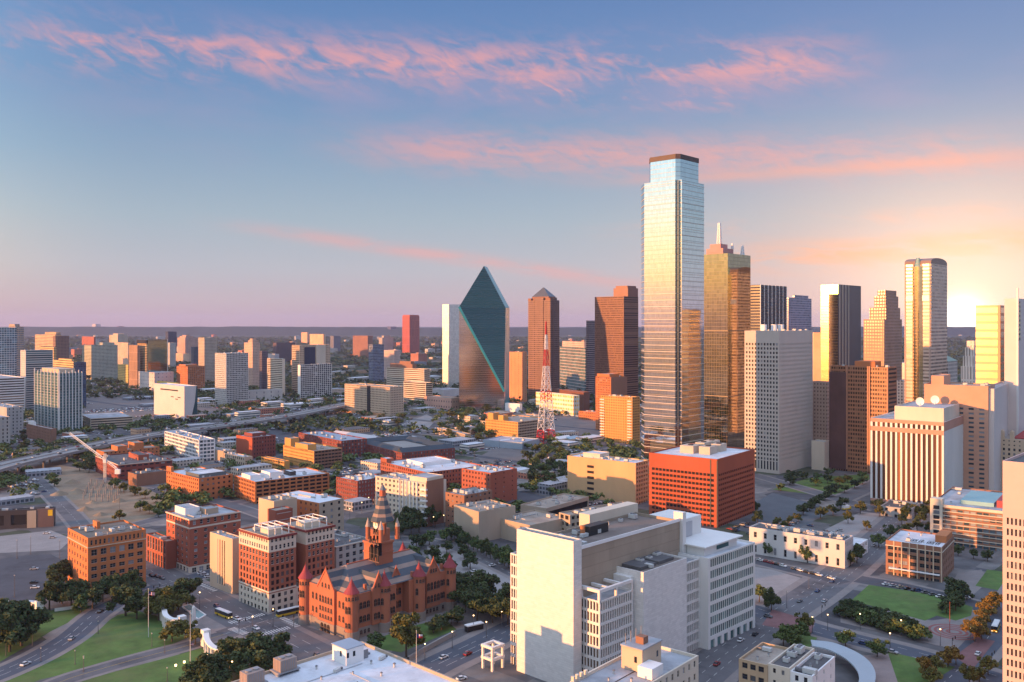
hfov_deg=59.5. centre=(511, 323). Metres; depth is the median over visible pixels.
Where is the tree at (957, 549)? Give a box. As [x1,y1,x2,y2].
[954,544,964,553]
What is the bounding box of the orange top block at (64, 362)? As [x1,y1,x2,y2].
[53,358,76,367]
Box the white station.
[749,522,852,568]
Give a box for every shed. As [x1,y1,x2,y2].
[128,468,165,486]
[483,436,538,448]
[554,435,568,440]
[566,435,577,440]
[579,410,595,420]
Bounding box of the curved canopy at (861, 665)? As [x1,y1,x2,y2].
[811,640,875,681]
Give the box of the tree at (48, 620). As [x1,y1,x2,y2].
[15,601,53,638]
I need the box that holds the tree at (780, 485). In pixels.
[776,483,784,488]
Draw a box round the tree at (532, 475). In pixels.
[525,471,544,480]
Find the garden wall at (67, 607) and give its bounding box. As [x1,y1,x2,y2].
[55,602,98,611]
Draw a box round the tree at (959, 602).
[947,595,964,610]
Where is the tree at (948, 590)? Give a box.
[944,587,954,594]
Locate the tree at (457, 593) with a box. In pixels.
[448,587,472,612]
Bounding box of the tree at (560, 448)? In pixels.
[555,446,564,452]
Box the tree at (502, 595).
[489,592,505,616]
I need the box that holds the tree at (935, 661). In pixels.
[930,655,946,672]
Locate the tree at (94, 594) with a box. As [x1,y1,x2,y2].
[83,586,103,608]
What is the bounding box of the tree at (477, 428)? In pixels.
[471,425,483,432]
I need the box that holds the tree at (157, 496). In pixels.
[150,493,162,499]
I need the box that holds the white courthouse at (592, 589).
[510,501,754,681]
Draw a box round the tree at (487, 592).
[472,584,495,597]
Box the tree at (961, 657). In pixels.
[954,648,964,664]
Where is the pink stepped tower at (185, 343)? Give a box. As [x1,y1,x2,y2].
[177,335,197,353]
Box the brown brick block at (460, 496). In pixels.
[445,487,491,526]
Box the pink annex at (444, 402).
[424,395,458,409]
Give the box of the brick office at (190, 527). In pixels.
[165,503,241,572]
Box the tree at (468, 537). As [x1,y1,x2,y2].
[464,533,471,547]
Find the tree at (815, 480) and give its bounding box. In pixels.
[809,477,822,485]
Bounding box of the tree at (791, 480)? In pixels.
[783,475,796,484]
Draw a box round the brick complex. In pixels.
[381,455,479,490]
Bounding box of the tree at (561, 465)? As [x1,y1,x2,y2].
[557,461,566,468]
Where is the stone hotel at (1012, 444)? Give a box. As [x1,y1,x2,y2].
[1001,429,1023,490]
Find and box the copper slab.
[829,361,896,473]
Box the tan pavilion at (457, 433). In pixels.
[437,427,470,437]
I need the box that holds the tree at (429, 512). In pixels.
[422,504,434,519]
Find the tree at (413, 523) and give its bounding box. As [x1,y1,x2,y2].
[403,514,419,533]
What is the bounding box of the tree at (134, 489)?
[128,485,141,494]
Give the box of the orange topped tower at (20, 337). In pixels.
[9,324,23,376]
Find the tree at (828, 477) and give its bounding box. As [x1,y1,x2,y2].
[822,474,832,482]
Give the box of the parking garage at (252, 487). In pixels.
[234,467,328,503]
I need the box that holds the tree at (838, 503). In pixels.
[835,499,845,509]
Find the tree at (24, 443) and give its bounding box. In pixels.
[20,440,29,446]
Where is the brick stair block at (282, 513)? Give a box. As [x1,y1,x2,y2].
[268,506,292,524]
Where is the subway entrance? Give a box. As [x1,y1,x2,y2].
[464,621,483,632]
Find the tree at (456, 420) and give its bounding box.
[450,417,461,422]
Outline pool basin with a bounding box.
[182,604,205,619]
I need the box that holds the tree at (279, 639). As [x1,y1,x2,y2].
[263,632,292,656]
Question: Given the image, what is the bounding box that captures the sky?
[0,0,1023,326]
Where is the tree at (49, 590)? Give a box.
[35,579,65,609]
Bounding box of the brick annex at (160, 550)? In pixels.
[146,532,175,569]
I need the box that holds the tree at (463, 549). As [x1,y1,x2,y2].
[457,544,471,558]
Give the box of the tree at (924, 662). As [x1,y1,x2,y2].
[915,655,936,674]
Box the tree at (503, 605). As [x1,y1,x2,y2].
[492,597,509,624]
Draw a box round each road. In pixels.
[0,530,67,552]
[0,554,67,600]
[0,570,209,679]
[3,435,485,496]
[10,391,640,452]
[10,436,233,490]
[16,405,419,441]
[20,467,89,526]
[24,418,290,468]
[41,409,525,461]
[48,632,226,681]
[80,414,556,469]
[86,400,530,464]
[92,383,625,443]
[98,477,258,516]
[100,392,579,452]
[114,381,600,430]
[133,500,248,524]
[146,561,331,660]
[150,423,518,484]
[163,440,546,496]
[174,381,592,420]
[215,605,298,636]
[329,445,633,496]
[390,537,509,575]
[417,619,509,673]
[695,514,918,681]
[755,474,877,509]
[755,558,850,584]
[755,605,1002,681]
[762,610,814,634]
[832,481,869,500]
[854,576,1002,618]
[934,602,1002,681]
[959,638,994,667]
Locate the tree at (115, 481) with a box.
[108,477,121,487]
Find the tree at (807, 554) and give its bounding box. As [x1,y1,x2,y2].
[798,544,811,562]
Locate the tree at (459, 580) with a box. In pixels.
[456,575,466,590]
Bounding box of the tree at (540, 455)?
[535,452,546,459]
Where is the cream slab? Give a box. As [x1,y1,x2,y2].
[116,342,130,364]
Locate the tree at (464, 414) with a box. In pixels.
[458,412,468,418]
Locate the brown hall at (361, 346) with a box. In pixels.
[353,336,372,357]
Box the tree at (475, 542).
[471,538,480,551]
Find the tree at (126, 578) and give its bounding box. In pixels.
[117,574,135,586]
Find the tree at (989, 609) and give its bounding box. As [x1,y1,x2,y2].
[975,603,997,615]
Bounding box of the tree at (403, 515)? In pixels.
[394,513,410,533]
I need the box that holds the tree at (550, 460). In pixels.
[545,457,555,464]
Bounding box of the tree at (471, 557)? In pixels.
[461,552,477,568]
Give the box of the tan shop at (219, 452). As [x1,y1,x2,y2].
[215,447,235,460]
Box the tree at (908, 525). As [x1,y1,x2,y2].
[901,522,912,529]
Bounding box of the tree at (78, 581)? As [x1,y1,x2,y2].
[76,578,89,594]
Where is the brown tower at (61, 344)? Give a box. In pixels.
[53,336,68,359]
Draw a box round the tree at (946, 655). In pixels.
[936,645,960,666]
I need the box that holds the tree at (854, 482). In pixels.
[850,479,860,487]
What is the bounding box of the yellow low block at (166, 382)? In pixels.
[157,381,178,383]
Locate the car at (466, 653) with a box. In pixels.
[463,651,471,655]
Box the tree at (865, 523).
[862,520,871,529]
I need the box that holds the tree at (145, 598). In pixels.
[129,589,156,615]
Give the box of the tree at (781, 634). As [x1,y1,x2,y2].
[772,626,794,646]
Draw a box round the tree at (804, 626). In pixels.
[793,621,810,636]
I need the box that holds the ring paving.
[928,624,980,639]
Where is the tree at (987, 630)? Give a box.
[973,621,990,638]
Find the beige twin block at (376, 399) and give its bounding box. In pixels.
[342,383,403,416]
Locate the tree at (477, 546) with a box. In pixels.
[475,539,482,549]
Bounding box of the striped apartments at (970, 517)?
[930,487,1002,550]
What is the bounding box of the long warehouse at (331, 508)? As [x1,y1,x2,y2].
[275,490,343,530]
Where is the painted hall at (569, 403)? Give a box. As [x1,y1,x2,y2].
[536,391,578,415]
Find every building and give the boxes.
[0,494,33,505]
[12,451,33,457]
[20,447,43,452]
[25,467,61,476]
[61,434,87,444]
[62,431,84,435]
[71,348,81,356]
[122,396,153,400]
[131,427,150,434]
[139,403,153,407]
[154,414,169,419]
[172,456,203,466]
[176,417,203,422]
[183,422,214,427]
[186,414,206,417]
[197,397,212,401]
[197,402,215,407]
[198,462,218,466]
[200,388,214,393]
[201,465,224,469]
[217,440,235,447]
[218,436,235,441]
[224,413,234,416]
[226,425,250,429]
[230,463,271,474]
[234,427,257,433]
[235,410,259,417]
[237,399,259,405]
[255,406,283,413]
[260,414,275,416]
[261,401,284,406]
[281,402,309,408]
[306,398,322,401]
[330,348,337,352]
[332,388,344,392]
[336,426,369,432]
[344,365,354,367]
[344,497,371,511]
[347,376,368,381]
[352,369,368,372]
[359,469,380,474]
[361,459,380,469]
[363,416,375,420]
[367,435,454,459]
[373,416,397,420]
[382,419,398,426]
[409,406,436,412]
[411,352,426,361]
[414,361,426,364]
[425,348,434,352]
[430,375,440,379]
[439,437,475,446]
[458,414,478,421]
[460,442,483,449]
[484,411,512,417]
[486,412,549,437]
[516,467,528,470]
[517,469,554,479]
[537,478,566,495]
[552,440,578,447]
[553,430,578,434]
[576,434,603,442]
[790,652,834,681]
[881,500,919,518]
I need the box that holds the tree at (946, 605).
[937,598,955,613]
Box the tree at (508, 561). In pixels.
[506,550,513,564]
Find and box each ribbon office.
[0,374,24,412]
[387,361,429,385]
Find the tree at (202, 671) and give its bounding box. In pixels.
[178,651,233,681]
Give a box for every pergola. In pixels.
[26,600,43,608]
[159,607,186,628]
[201,628,218,653]
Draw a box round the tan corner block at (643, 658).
[570,630,697,681]
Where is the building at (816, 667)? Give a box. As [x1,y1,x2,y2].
[790,652,834,681]
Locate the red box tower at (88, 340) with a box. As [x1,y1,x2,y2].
[82,336,95,344]
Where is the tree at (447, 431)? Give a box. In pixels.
[443,428,453,436]
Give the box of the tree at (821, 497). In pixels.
[815,494,824,500]
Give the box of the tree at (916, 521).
[910,517,923,527]
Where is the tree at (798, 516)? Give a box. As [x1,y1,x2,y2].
[793,513,802,520]
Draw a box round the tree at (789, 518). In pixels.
[786,515,793,522]
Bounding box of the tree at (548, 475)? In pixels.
[540,469,556,480]
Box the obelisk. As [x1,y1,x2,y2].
[191,605,197,625]
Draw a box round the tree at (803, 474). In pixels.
[798,471,808,477]
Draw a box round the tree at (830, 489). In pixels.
[824,485,836,494]
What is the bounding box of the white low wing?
[897,379,904,404]
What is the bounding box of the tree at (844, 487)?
[838,484,849,492]
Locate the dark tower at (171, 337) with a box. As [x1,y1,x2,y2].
[166,332,176,352]
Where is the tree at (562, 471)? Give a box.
[557,468,566,476]
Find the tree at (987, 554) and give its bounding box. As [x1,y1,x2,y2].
[981,549,993,560]
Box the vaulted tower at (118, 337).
[109,333,127,344]
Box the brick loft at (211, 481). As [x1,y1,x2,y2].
[166,466,232,499]
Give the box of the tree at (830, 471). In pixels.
[823,467,835,473]
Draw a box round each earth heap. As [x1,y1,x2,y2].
[50,490,68,495]
[64,479,80,483]
[68,488,86,494]
[77,506,93,511]
[85,500,98,503]
[93,512,107,516]
[112,498,126,502]
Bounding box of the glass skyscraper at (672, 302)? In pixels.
[641,154,703,459]
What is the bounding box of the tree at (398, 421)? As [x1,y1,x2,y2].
[391,418,403,425]
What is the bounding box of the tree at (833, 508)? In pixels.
[826,504,839,512]
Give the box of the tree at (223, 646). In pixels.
[217,636,233,667]
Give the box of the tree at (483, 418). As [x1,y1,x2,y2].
[478,415,486,422]
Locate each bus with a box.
[215,607,232,618]
[276,606,298,616]
[991,619,999,631]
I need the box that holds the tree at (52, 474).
[44,472,58,479]
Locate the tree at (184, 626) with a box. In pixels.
[179,619,197,637]
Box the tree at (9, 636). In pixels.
[0,610,31,651]
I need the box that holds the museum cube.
[154,383,196,418]
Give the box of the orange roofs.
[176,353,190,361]
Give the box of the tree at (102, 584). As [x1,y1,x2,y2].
[89,579,109,601]
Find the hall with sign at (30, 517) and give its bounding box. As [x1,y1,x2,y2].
[0,506,55,528]
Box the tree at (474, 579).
[457,575,488,592]
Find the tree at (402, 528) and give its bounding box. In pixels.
[399,521,406,538]
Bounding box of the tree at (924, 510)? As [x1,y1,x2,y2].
[919,505,929,513]
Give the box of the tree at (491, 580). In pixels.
[483,574,500,592]
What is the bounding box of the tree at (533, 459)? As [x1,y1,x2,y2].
[528,457,540,463]
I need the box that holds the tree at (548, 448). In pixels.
[540,445,555,456]
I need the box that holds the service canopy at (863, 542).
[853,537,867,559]
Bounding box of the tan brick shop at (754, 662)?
[739,642,786,681]
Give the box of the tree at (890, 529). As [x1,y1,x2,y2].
[882,524,897,535]
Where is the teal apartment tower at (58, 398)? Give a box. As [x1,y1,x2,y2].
[34,367,82,431]
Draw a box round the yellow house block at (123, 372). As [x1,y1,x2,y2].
[118,364,128,383]
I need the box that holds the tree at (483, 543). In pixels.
[480,538,493,555]
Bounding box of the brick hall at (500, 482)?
[462,464,516,500]
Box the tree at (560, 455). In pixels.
[553,451,566,458]
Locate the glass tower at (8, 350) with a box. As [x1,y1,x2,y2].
[0,327,16,375]
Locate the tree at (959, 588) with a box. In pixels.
[947,582,965,596]
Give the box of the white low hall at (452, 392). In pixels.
[433,388,458,396]
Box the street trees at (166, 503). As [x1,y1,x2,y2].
[0,377,960,510]
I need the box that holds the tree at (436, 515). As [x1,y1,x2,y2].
[430,510,441,526]
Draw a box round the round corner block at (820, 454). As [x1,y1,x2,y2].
[812,439,829,470]
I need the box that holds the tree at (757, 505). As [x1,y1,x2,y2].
[755,501,760,509]
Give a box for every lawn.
[0,606,90,660]
[4,611,187,681]
[82,648,230,681]
[373,622,455,651]
[773,474,869,493]
[789,634,816,646]
[852,585,972,620]
[888,652,954,681]
[976,570,1002,589]
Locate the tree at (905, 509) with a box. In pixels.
[900,504,911,516]
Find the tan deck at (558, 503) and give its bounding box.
[521,493,588,514]
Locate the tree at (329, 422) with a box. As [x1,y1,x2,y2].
[326,420,334,425]
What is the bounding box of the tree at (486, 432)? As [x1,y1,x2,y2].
[483,429,495,437]
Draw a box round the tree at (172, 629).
[158,619,182,641]
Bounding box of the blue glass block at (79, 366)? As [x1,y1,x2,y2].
[73,362,85,406]
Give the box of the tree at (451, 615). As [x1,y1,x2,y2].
[443,610,460,625]
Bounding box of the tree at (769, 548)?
[763,542,772,553]
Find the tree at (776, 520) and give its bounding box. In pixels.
[772,517,781,523]
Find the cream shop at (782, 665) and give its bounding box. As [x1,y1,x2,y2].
[768,644,814,681]
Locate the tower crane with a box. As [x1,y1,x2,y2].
[69,433,120,482]
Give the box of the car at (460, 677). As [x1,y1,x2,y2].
[456,675,467,680]
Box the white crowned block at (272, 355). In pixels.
[268,353,278,357]
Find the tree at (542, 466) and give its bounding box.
[534,462,551,470]
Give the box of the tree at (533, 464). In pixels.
[526,461,538,467]
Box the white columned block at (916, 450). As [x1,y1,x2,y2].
[870,395,962,508]
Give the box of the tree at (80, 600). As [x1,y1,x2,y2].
[71,593,88,611]
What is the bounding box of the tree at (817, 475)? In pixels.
[813,472,821,477]
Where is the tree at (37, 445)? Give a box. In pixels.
[31,443,43,447]
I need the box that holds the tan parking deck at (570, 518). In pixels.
[559,502,622,529]
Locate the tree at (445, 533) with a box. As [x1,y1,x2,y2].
[437,527,452,540]
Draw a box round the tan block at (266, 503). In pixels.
[259,494,296,524]
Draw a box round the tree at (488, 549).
[483,543,497,558]
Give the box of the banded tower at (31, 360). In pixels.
[20,349,52,409]
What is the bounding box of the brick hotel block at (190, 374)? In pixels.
[177,364,204,388]
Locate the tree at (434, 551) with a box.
[423,545,441,558]
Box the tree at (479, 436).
[475,433,484,441]
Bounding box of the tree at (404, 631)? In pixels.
[388,611,425,656]
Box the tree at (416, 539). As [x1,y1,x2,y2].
[408,534,424,546]
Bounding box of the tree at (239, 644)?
[223,636,257,665]
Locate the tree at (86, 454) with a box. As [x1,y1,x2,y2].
[80,451,90,459]
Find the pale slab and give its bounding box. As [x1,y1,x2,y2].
[989,382,1007,490]
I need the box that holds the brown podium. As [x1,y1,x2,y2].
[551,388,589,409]
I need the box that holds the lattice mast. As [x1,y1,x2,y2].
[537,321,555,443]
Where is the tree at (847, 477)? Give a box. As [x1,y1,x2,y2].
[842,474,852,482]
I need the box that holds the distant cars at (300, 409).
[1,379,640,505]
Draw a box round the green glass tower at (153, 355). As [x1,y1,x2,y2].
[137,339,167,371]
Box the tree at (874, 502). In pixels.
[870,499,878,504]
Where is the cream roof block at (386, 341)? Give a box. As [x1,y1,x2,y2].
[379,335,392,349]
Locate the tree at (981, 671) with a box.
[972,665,987,681]
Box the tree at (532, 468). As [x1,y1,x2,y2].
[528,466,538,471]
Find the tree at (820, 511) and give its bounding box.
[814,506,828,518]
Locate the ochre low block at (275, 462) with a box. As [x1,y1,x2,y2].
[261,456,289,469]
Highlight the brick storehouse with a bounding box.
[885,529,953,582]
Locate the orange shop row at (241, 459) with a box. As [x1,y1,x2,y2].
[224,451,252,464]
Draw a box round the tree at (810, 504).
[804,501,816,510]
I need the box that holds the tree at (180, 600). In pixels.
[153,586,190,614]
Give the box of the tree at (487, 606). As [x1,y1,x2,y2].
[481,595,503,622]
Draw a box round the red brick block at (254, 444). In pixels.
[236,431,275,458]
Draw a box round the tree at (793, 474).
[786,470,798,477]
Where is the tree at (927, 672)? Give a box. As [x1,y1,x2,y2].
[918,666,943,681]
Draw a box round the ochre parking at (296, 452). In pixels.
[283,437,341,468]
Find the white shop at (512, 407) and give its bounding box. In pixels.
[505,403,521,412]
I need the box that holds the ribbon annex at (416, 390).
[404,381,432,402]
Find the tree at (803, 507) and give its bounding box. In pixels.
[796,503,809,514]
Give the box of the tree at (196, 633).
[185,628,201,644]
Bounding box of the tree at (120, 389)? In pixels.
[116,387,127,392]
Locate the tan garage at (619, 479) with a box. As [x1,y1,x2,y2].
[567,450,648,503]
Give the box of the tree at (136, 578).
[122,569,146,587]
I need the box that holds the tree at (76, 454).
[72,448,85,458]
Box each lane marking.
[0,575,204,675]
[149,562,298,647]
[429,624,509,670]
[702,523,886,680]
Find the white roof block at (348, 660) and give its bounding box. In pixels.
[232,638,460,681]
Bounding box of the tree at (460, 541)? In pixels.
[455,535,466,546]
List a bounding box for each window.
[0,378,23,379]
[0,380,23,382]
[0,385,23,387]
[0,390,23,392]
[0,395,23,397]
[0,516,3,525]
[1,400,23,402]
[11,514,26,524]
[26,350,51,351]
[26,352,51,353]
[26,357,51,358]
[26,359,51,360]
[26,361,51,362]
[26,363,51,364]
[26,365,51,366]
[26,377,33,409]
[36,379,80,429]
[91,417,131,419]
[91,419,131,422]
[91,422,129,424]
[91,549,96,555]
[101,548,105,553]
[110,546,115,552]
[119,545,124,550]
[128,543,133,549]
[137,542,142,547]
[165,442,213,460]
[177,377,203,387]
[217,539,217,582]
[219,361,247,404]
[222,540,222,584]
[224,541,224,585]
[236,489,325,502]
[284,456,340,468]
[292,352,327,391]
[301,375,330,397]
[343,445,364,456]
[345,389,402,415]
[387,368,423,370]
[387,370,423,372]
[387,372,423,374]
[387,375,423,378]
[387,377,423,380]
[388,374,423,376]
[492,425,547,437]
[549,501,586,514]
[595,301,637,400]
[602,411,638,443]
[652,473,752,526]
[746,355,777,470]
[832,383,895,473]
[873,430,874,497]
[878,431,879,498]
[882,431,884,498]
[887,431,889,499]
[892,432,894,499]
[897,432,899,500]
[898,553,906,557]
[898,560,906,564]
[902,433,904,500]
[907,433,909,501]
[913,433,914,501]
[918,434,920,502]
[920,550,928,554]
[920,557,928,561]
[920,563,928,568]
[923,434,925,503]
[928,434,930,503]
[930,551,939,555]
[930,558,939,562]
[930,565,939,569]
[933,435,935,496]
[939,435,941,496]
[1007,572,1020,681]
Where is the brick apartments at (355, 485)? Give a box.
[336,472,379,501]
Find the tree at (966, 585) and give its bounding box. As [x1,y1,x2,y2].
[955,580,969,588]
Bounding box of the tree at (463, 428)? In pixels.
[456,425,469,432]
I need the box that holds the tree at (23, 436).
[19,434,27,439]
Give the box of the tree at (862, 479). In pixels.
[858,476,867,483]
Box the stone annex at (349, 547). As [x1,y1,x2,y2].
[335,529,365,567]
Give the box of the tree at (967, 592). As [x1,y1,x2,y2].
[964,587,974,599]
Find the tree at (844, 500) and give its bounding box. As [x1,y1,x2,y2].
[838,497,848,503]
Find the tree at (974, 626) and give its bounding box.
[960,619,985,640]
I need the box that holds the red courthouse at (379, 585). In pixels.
[298,483,456,640]
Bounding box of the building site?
[45,465,162,522]
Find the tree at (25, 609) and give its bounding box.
[2,601,48,645]
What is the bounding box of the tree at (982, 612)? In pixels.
[973,608,990,622]
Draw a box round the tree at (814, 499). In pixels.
[809,497,821,507]
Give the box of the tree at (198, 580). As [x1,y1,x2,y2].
[184,577,202,603]
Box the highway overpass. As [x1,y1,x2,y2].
[0,387,437,474]
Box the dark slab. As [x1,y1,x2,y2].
[191,347,197,365]
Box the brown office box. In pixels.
[273,342,294,360]
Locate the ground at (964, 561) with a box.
[0,327,1002,681]
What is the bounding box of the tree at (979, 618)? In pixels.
[970,615,987,627]
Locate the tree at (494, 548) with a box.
[491,545,498,560]
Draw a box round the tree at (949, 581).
[944,576,964,587]
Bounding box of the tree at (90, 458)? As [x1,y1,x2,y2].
[83,456,95,463]
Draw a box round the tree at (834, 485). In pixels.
[830,483,839,489]
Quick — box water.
[184,605,202,617]
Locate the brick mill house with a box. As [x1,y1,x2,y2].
[96,451,171,480]
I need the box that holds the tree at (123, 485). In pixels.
[118,482,127,491]
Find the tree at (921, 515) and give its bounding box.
[915,511,926,522]
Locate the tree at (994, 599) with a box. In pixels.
[976,591,1002,607]
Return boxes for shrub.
[832,604,846,614]
[838,599,853,605]
[839,606,848,616]
[842,598,856,607]
[847,606,863,622]
[853,608,877,623]
[854,608,869,622]
[867,614,880,625]
[871,614,891,629]
[875,607,889,615]
[877,615,897,631]
[884,617,897,631]
[887,611,897,616]
[891,620,911,631]
[892,626,905,633]
[894,612,907,620]
[900,624,914,635]
[904,624,927,638]
[907,624,932,639]
[908,618,918,624]
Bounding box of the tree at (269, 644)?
[247,639,288,668]
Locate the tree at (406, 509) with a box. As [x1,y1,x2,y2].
[399,505,413,520]
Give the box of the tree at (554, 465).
[551,460,560,469]
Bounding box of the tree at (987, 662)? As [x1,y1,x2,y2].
[976,655,998,674]
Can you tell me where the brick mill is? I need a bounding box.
[96,441,159,455]
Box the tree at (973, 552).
[969,548,977,558]
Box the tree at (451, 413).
[445,410,457,415]
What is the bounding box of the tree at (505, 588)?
[497,582,509,597]
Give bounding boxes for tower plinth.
[248,389,281,400]
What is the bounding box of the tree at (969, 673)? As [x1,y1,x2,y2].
[959,662,979,681]
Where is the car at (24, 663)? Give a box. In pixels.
[20,661,31,665]
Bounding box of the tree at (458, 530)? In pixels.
[452,525,464,537]
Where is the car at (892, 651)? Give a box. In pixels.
[887,648,898,653]
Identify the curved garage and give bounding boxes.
[83,411,132,428]
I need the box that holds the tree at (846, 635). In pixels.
[834,629,855,645]
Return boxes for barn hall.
[334,430,379,437]
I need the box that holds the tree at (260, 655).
[227,638,271,675]
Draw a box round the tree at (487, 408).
[481,405,491,411]
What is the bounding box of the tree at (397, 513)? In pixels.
[393,511,403,524]
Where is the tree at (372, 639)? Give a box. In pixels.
[366,630,385,647]
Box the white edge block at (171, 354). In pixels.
[168,342,175,366]
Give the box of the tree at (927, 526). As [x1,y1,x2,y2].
[924,521,929,529]
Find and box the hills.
[24,326,975,334]
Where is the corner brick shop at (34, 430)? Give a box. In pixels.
[26,421,55,442]
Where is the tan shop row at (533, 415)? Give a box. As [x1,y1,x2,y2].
[512,414,545,417]
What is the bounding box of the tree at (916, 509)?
[909,504,919,512]
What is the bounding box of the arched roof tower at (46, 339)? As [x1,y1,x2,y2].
[35,332,60,349]
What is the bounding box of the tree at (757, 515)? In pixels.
[751,510,762,522]
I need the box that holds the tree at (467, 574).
[462,571,471,582]
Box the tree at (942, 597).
[939,593,957,601]
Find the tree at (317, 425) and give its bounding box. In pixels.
[312,422,321,428]
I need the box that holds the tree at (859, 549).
[853,543,865,562]
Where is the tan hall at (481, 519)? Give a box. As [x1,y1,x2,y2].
[454,499,514,539]
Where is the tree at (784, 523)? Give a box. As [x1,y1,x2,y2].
[780,520,787,525]
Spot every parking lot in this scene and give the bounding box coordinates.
[83,394,219,417]
[266,426,336,443]
[352,526,372,536]
[404,414,432,430]
[478,449,539,465]
[507,490,545,502]
[550,416,600,436]
[754,493,828,527]
[755,567,799,602]
[825,512,916,536]
[955,570,983,593]
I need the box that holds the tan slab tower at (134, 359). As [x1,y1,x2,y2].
[129,345,139,388]
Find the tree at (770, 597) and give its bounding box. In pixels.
[762,586,781,610]
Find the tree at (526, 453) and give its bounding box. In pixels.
[520,450,534,459]
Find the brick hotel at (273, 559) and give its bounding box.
[238,513,335,612]
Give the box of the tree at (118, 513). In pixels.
[111,509,125,519]
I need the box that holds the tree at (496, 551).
[492,547,500,559]
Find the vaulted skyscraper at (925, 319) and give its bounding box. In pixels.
[905,258,946,402]
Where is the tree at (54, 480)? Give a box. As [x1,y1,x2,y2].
[48,477,61,485]
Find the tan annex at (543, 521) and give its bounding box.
[501,510,562,541]
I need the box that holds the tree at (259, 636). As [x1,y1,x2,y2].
[245,631,272,640]
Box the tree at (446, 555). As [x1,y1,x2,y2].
[442,552,452,558]
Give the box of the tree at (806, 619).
[794,612,814,625]
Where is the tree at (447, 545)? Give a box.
[440,541,453,551]
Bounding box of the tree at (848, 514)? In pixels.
[843,510,853,520]
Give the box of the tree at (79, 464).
[72,461,82,470]
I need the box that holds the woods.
[23,336,975,434]
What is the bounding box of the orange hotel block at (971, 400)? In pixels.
[924,374,994,489]
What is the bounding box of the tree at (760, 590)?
[755,584,767,601]
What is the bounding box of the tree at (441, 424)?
[436,421,446,427]
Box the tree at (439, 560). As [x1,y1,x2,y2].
[434,556,444,563]
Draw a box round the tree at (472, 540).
[468,535,478,549]
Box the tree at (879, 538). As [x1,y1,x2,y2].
[870,533,887,547]
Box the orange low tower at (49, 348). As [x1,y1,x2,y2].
[40,346,55,359]
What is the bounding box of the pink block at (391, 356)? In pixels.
[384,350,399,380]
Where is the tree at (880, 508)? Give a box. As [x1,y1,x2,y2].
[874,504,884,515]
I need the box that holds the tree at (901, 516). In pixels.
[897,512,907,524]
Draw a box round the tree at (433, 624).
[425,616,442,632]
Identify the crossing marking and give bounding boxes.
[228,627,248,634]
[229,613,264,623]
[261,626,290,634]
[280,616,299,626]
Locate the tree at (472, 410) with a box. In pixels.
[466,407,477,413]
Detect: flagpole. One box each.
[148,588,154,636]
[190,610,193,663]
[416,630,422,662]
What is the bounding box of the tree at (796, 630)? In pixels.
[778,623,803,644]
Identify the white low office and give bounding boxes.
[165,430,214,460]
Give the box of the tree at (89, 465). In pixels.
[81,461,95,469]
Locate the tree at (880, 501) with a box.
[876,498,884,506]
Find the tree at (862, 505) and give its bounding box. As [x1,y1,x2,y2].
[854,500,867,513]
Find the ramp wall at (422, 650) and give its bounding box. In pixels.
[407,631,455,660]
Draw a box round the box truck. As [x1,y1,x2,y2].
[842,505,850,509]
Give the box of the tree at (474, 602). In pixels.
[460,589,486,620]
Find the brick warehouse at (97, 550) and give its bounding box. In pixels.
[67,520,146,586]
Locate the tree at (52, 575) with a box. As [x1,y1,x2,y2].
[45,568,67,581]
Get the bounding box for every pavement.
[0,569,209,681]
[14,466,92,527]
[43,631,224,681]
[95,478,258,518]
[131,499,247,525]
[146,567,332,645]
[200,619,217,631]
[212,605,297,637]
[308,603,506,651]
[390,535,509,578]
[411,616,509,676]
[427,546,509,592]
[688,513,928,681]
[755,473,876,510]
[755,557,818,578]
[755,601,1002,673]
[835,479,869,500]
[841,611,978,647]
[852,575,980,610]
[863,654,897,681]
[950,584,1002,681]
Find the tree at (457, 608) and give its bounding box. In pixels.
[449,605,465,622]
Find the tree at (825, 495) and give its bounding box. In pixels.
[820,491,829,498]
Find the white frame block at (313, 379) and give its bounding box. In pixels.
[298,363,331,398]
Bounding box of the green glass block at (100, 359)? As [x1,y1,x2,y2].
[82,342,117,379]
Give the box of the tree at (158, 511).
[151,508,163,516]
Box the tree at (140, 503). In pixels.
[134,500,148,508]
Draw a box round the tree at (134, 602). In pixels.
[122,591,151,618]
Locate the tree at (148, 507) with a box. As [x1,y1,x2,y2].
[142,504,154,513]
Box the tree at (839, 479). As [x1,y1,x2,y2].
[833,476,846,483]
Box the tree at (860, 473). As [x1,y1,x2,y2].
[857,470,867,476]
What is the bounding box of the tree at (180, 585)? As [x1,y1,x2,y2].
[162,577,196,610]
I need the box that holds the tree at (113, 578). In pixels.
[100,572,123,589]
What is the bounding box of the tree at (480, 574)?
[463,569,490,586]
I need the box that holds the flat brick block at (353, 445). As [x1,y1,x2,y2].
[299,430,366,456]
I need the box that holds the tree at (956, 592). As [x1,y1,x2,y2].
[947,590,965,606]
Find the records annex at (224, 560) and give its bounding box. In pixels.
[210,530,238,593]
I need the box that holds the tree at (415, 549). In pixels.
[406,545,422,554]
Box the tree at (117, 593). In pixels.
[104,582,142,615]
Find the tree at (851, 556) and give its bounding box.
[847,550,857,565]
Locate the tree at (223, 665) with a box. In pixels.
[196,650,229,676]
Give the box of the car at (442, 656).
[439,654,448,658]
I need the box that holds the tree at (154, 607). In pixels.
[144,594,176,620]
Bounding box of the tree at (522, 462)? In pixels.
[517,459,527,466]
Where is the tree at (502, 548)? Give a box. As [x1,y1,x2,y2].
[495,544,512,565]
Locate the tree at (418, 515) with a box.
[412,510,427,532]
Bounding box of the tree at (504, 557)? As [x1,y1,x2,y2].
[499,548,510,567]
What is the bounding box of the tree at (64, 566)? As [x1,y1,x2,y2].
[48,559,72,582]

